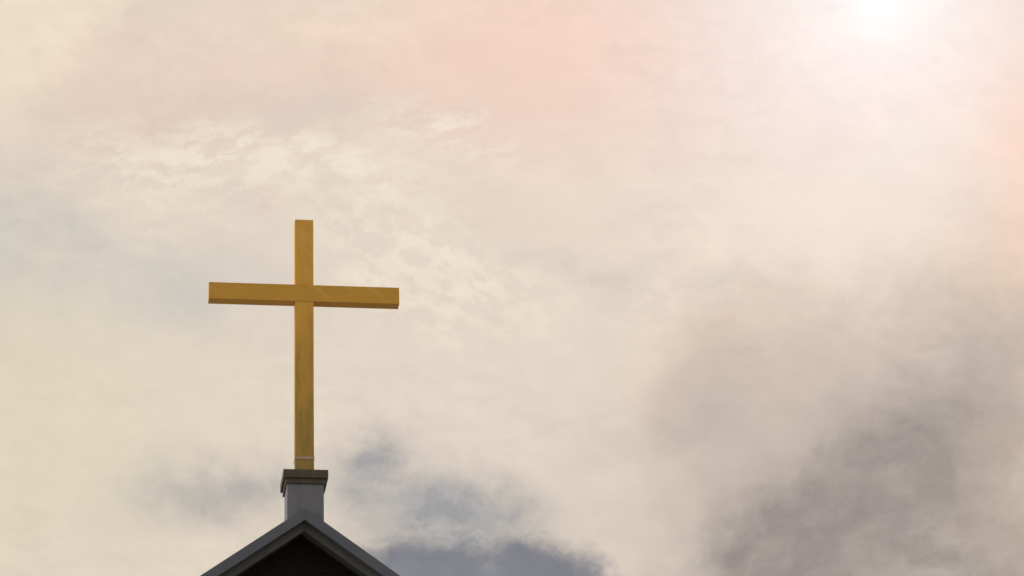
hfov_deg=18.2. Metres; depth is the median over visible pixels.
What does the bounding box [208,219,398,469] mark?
cross
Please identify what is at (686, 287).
sky
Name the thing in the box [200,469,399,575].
church building
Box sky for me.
[0,0,1023,575]

